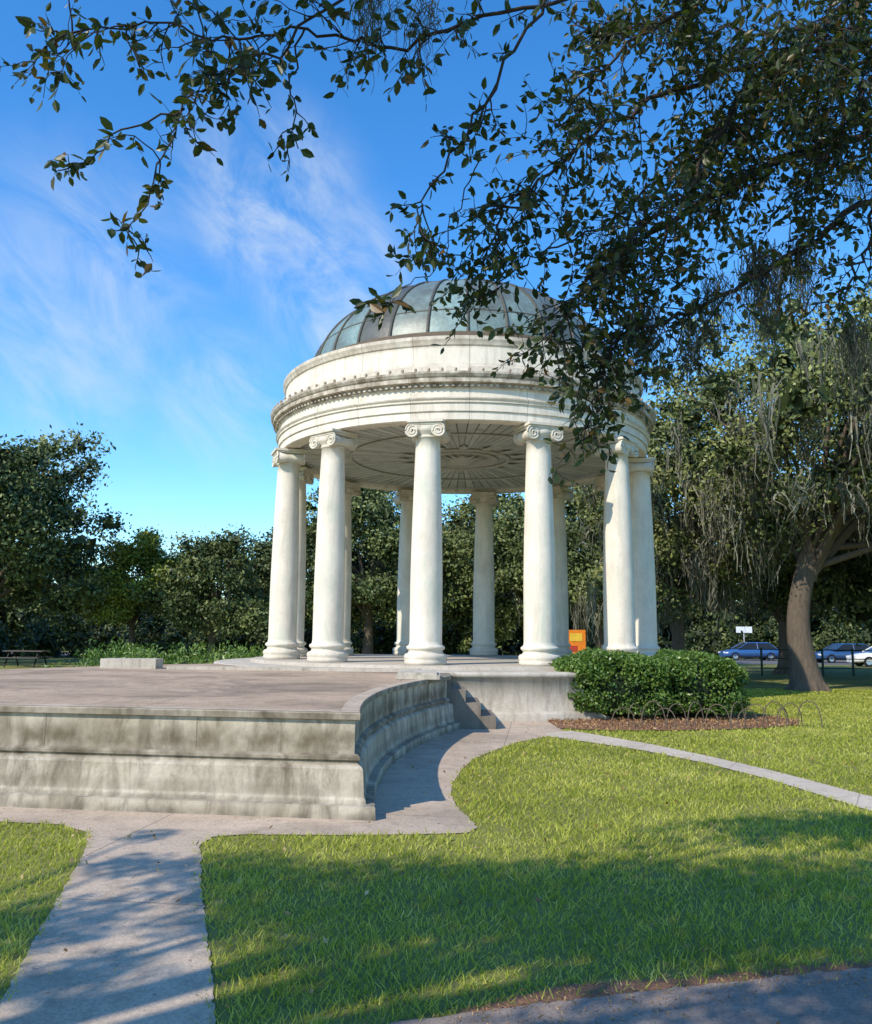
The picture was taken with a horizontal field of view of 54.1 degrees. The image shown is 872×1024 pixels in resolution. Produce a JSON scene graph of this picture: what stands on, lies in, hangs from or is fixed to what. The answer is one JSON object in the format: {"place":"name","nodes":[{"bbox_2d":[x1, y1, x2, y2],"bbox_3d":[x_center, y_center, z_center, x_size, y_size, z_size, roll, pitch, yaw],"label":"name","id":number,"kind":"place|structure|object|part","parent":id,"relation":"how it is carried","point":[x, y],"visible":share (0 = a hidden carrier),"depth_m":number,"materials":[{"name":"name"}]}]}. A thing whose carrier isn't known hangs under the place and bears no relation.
{"place":"outdoors","nodes":[
{"label":"outdoors","id":0,"kind":"place"},
{"bbox_2d":[0,721,562,1023],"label":"concrete path","id":1,"kind":"structure","parent":0,"point":[106,914],"depth_m":5.54,"materials":[{"name":"grey concrete"}]},
{"bbox_2d":[0,663,459,820],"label":"stage platform","id":2,"kind":"structure","parent":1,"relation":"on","point":[311,744],"depth_m":8.44,"materials":[{"name":"stone"}]},
{"bbox_2d":[100,658,162,668],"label":"stone block","id":3,"kind":"structure","parent":2,"relation":"on","point":[135,663],"depth_m":17.68,"materials":[{"name":"concrete"}]},
{"bbox_2d":[167,666,419,671],"bbox_3d":[-2.934,3.241,17.613,5.200,0.070,0.350,0,-8,2],"label":"stage edge step","id":4,"kind":"object","parent":2,"relation":"on","point":[287,668],"visible":0.79,"depth_m":17.46,"materials":[{"name":"stone"}]},
{"bbox_2d":[396,670,439,679],"bbox_3d":[-0.310,2.865,15.044,0.750,0.110,1.200,1,-8,0],"label":"corner pier cap","id":5,"kind":"object","parent":2,"relation":"on","point":[421,674],"visible":1,"depth_m":14.50,"materials":[{"name":"stone"}]},
{"bbox_2d":[11,652,854,664],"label":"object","id":6,"kind":"structure","parent":0,"point":[775,661],"depth_m":64.27,"materials":[{"name":"concrete"}]},
{"bbox_2d":[736,627,751,659],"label":"street sign","id":7,"kind":"object","parent":6,"relation":"on","point":[745,629],"visible":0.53,"depth_m":69.78,"materials":[{"name":"grey metal"}]},
{"bbox_2d":[718,642,778,660],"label":"parked car","id":8,"kind":"object","parent":6,"relation":"on","point":[743,649],"visible":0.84,"depth_m":67.84,"materials":[{"name":"blue paint"}]},
{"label":"windows","id":9,"kind":"part","parent":8,"relation":"part of","materials":[{"name":"black glass"}]},
{"bbox_2d":[815,643,868,662],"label":"parked car","id":10,"kind":"object","parent":6,"relation":"on","point":[836,655],"visible":0.34,"depth_m":62.97,"materials":[{"name":"blue paint"}]},
{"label":"windows","id":11,"kind":"part","parent":10,"relation":"part of","materials":[{"name":"black glass"}]},
{"bbox_2d":[846,646,871,666],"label":"parked car","id":12,"kind":"object","parent":6,"relation":"on","point":[867,655],"visible":0.83,"depth_m":55.18,"materials":[{"name":"white paint"}]},
{"bbox_2d":[0,649,871,1023],"bbox_3d":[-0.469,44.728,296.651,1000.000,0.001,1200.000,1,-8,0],"label":"ground","id":13,"kind":"structure","parent":0,"point":[838,677],"depth_m":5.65,"materials":[{"name":"green plant"}]},
{"bbox_2d":[0,650,53,667],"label":"picnic table","id":14,"kind":"object","parent":13,"relation":"on","point":[16,657],"visible":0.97,"depth_m":41.11,"materials":[{"name":"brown wood"}]},
{"bbox_2d":[0,422,133,638],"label":"live oak tree","id":15,"kind":"object","parent":13,"relation":"on","point":[36,559],"visible":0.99,"depth_m":45.10,"materials":[{"name":"green plant"}]},
{"bbox_2d":[70,524,195,648],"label":"yellow green tree","id":16,"kind":"object","parent":13,"relation":"on","point":[146,557],"visible":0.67,"depth_m":48.76,"materials":[{"name":"green plant"}]},
{"bbox_2d":[41,636,264,667],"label":"flower bed shrubs","id":17,"kind":"object","parent":13,"relation":"on","point":[134,652],"visible":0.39,"depth_m":28.59,"materials":[{"name":"green plant"}]},
{"bbox_2d":[118,523,269,662],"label":"oak tree","id":18,"kind":"object","parent":13,"relation":"on","point":[207,606],"visible":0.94,"depth_m":47.55,"materials":[{"name":"green plant"}]},
{"bbox_2d":[222,527,315,632],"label":"oak tree","id":19,"kind":"object","parent":13,"relation":"on","point":[264,574],"visible":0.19,"depth_m":54.75,"materials":[{"name":"green plant"}]},
{"bbox_2d":[258,479,454,653],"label":"live oak tree","id":20,"kind":"object","parent":13,"relation":"on","point":[373,591],"visible":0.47,"depth_m":51.85,"materials":[{"name":"green plant"}]},
{"bbox_2d":[0,0,871,487],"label":"overhanging oak tree","id":21,"kind":"object","parent":13,"relation":"on","point":[824,142],"visible":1,"depth_m":5.05,"materials":[{"name":"green plant"}]},
{"bbox_2d":[0,610,871,658],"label":"shrub row","id":22,"kind":"object","parent":13,"relation":"on","point":[41,639],"visible":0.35,"depth_m":57.72,"materials":[{"name":"green plant"}]},
{"bbox_2d":[0,496,871,654],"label":"distant trees","id":23,"kind":"object","parent":13,"relation":"on","point":[16,623],"visible":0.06,"depth_m":78.53,"materials":[{"name":"green plant"}]},
{"bbox_2d":[214,278,665,721],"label":"bandstand","id":24,"kind":"structure","parent":13,"relation":"on","point":[408,413],"depth_m":20.76,"materials":[{"name":"stone"}]},
{"bbox_2d":[21,720,869,1023],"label":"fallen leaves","id":25,"kind":"object","parent":13,"relation":"on","point":[475,848],"visible":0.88,"depth_m":6.56,"materials":[{"name":"brown plant"}]},
{"bbox_2d":[442,493,569,652],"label":"live oak tree","id":26,"kind":"object","parent":13,"relation":"on","point":[457,577],"visible":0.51,"depth_m":53.23,"materials":[{"name":"green plant"}]},
{"bbox_2d":[569,630,585,652],"bbox_3d":[6.235,6.266,37.973,0.850,2.025,0.120,1,-8,0],"label":"orange sign","id":27,"kind":"object","parent":13,"relation":"on","point":[577,640],"visible":0.51,"depth_m":38.00,"materials":[{"name":"metal"}]},
{"bbox_2d":[492,485,687,648],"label":"live oak tree","id":28,"kind":"object","parent":13,"relation":"on","point":[578,566],"visible":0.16,"depth_m":49.94,"materials":[{"name":"green plant"}]},
{"bbox_2d":[457,961,871,1013],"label":"bare soil","id":29,"kind":"structure","parent":13,"relation":"on","point":[663,983],"depth_m":4.21,"materials":[{"name":"brown soil"}]},
{"bbox_2d":[549,714,797,730],"bbox_3d":[4.947,4.296,17.560,5.461,0.001,3.994,1,-8,0],"label":"mulch bed","id":30,"kind":"object","parent":13,"relation":"on","point":[656,727],"visible":0.44,"depth_m":16.82,"materials":[{"name":"soil"}]},
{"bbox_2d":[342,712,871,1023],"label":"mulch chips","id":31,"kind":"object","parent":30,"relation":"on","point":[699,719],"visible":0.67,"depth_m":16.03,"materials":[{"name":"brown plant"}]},
{"bbox_2d":[548,647,676,717],"bbox_3d":[3.734,3.641,18.436,2.782,1.472,2.296,1,-8,0],"label":"hedge shrub","id":32,"kind":"object","parent":30,"relation":"on","point":[614,681],"visible":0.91,"depth_m":17.57,"materials":[{"name":"green plant"}]},
{"bbox_2d":[651,648,752,716],"bbox_3d":[5.532,3.706,18.666,2.465,1.431,2.177,1,-8,0],"label":"hedge shrub","id":33,"kind":"object","parent":30,"relation":"on","point":[705,680],"visible":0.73,"depth_m":17.86,"materials":[{"name":"green plant"}]},
{"bbox_2d":[611,700,821,729],"bbox_3d":[5.390,3.863,16.304,4.111,0.507,0.808,2,-8,-7],"label":"wire hoop edging","id":34,"kind":"object","parent":30,"relation":"on","point":[730,717],"visible":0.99,"depth_m":16.30,"materials":[{"name":"metal"}]},
{"bbox_2d":[565,389,811,651],"bbox_3d":[10.793,0.972,37.718,10.940,12.841,11.502,1,-8,0],"label":"live oak tree","id":35,"kind":"object","parent":13,"relation":"on","point":[685,563],"visible":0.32,"depth_m":34.51,"materials":[{"name":"green plant"}]},
{"bbox_2d":[574,271,871,691],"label":"live oak tree","id":36,"kind":"object","parent":13,"relation":"on","point":[835,502],"visible":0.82,"depth_m":28.55,"materials":[{"name":"green plant"}]},
{"bbox_2d":[655,471,871,674],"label":"live oak tree","id":37,"kind":"object","parent":13,"relation":"on","point":[849,588],"visible":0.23,"depth_m":40.45,"materials":[{"name":"green plant"}]},
{"bbox_2d":[736,403,871,631],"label":"live oak tree","id":38,"kind":"object","parent":13,"relation":"on","point":[855,562],"visible":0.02,"depth_m":40.21,"materials":[{"name":"green plant"}]},
{"bbox_2d":[760,648,871,675],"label":"park fence","id":39,"kind":"object","parent":13,"relation":"on","point":[822,658],"visible":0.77,"depth_m":40.66,"materials":[{"name":"black metal"}]},
{"bbox_2d":[0,0,871,600],"label":"sky","id":40,"kind":"structure","parent":0,"point":[184,366],"materials":[{"name":"blue"}]},
{"bbox_2d":[440,673,495,728],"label":"stage steps","id":41,"kind":"structure","parent":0,"point":[468,713],"depth_m":15.73,"materials":[{"name":"concrete"}]},
{"bbox_2d":[389,967,871,1023],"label":"asphalt path","id":42,"kind":"structure","parent":0,"point":[831,1002],"depth_m":3.94,"materials":[{"name":"grey asphalt"}]},
{"bbox_2d":[546,730,871,810],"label":"sidewalk","id":43,"kind":"structure","parent":0,"point":[863,800],"depth_m":11.34,"materials":[{"name":"concrete"}]}
]}

